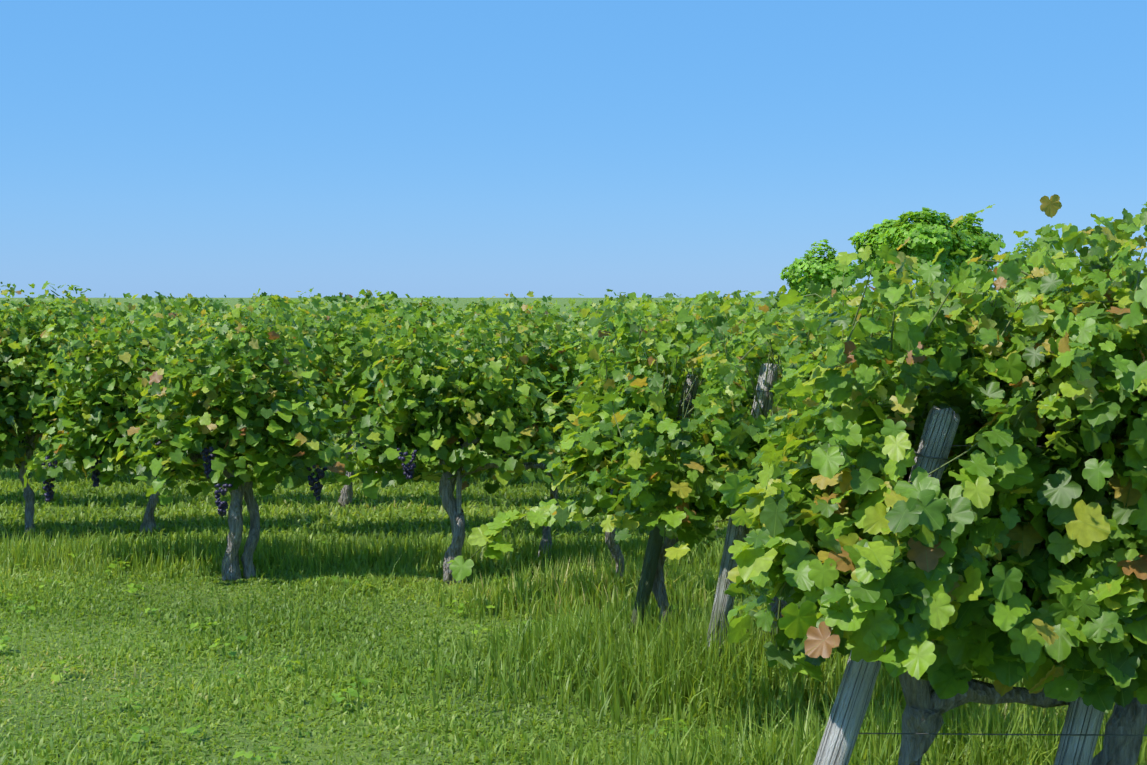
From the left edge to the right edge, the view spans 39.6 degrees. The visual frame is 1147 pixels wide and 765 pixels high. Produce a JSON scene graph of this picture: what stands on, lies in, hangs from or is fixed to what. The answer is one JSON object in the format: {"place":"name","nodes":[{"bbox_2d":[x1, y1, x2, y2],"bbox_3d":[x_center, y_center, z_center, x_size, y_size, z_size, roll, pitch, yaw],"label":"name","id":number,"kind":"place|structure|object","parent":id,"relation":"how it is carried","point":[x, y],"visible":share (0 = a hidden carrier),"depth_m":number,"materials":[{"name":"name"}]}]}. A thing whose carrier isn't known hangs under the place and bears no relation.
{"place":"outdoors","nodes":[
{"label":"outdoors","id":0,"kind":"place"},
{"bbox_2d":[0,298,1146,764],"bbox_3d":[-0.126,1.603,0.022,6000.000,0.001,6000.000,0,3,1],"label":"ground","id":1,"kind":"structure","parent":0,"point":[240,736],"depth_m":6.91,"materials":[{"name":"green plant"}]},
{"bbox_2d":[0,537,976,761],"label":"lawn weeds","id":2,"kind":"object","parent":1,"relation":"on","point":[249,754],"visible":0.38,"depth_m":6.69,"materials":[{"name":"green plant"}]},
{"bbox_2d":[19,398,1146,764],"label":"grapevine trunks","id":3,"kind":"object","parent":1,"relation":"on","point":[927,706],"visible":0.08,"depth_m":6.96,"materials":[{"name":"wood"}]},
{"bbox_2d":[11,428,511,516],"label":"grape bunches","id":4,"kind":"object","parent":3,"relation":"hanging from","point":[408,473],"visible":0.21,"depth_m":8.87,"materials":[{"name":"food"}]},
{"bbox_2d":[0,281,1022,532],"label":"vine leaves","id":5,"kind":"object","parent":3,"relation":"attached to","point":[254,383],"visible":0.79,"depth_m":8.91,"materials":[{"name":"green plant"}]},
{"bbox_2d":[447,194,1146,712],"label":"vine leaves","id":6,"kind":"object","parent":3,"relation":"attached to","point":[981,540],"visible":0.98,"depth_m":3.60,"materials":[{"name":"green plant"}]},
{"bbox_2d":[469,249,1142,648],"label":"grapevine shoots","id":7,"kind":"object","parent":3,"relation":"attached to","point":[849,337],"visible":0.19,"depth_m":3.96,"materials":[{"name":"green plant"}]},
{"bbox_2d":[456,363,1104,764],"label":"wooden posts","id":8,"kind":"object","parent":1,"relation":"on","point":[856,687],"visible":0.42,"depth_m":3.77,"materials":[{"name":"grey wood"}]},
{"bbox_2d":[665,389,1146,753],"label":"trellis wires","id":9,"kind":"object","parent":8,"relation":"attached to","point":[915,451],"visible":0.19,"depth_m":3.68,"materials":[{"name":"grey metal"}]},
{"bbox_2d":[779,207,1072,313],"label":"distant tree","id":10,"kind":"object","parent":1,"relation":"on","point":[928,232],"depth_m":114.36,"materials":[{"name":"green plant"}]},
{"bbox_2d":[0,0,1146,297],"label":"sky","id":11,"kind":"structure","parent":0,"point":[213,148],"materials":[{"name":"blue"}]}
]}

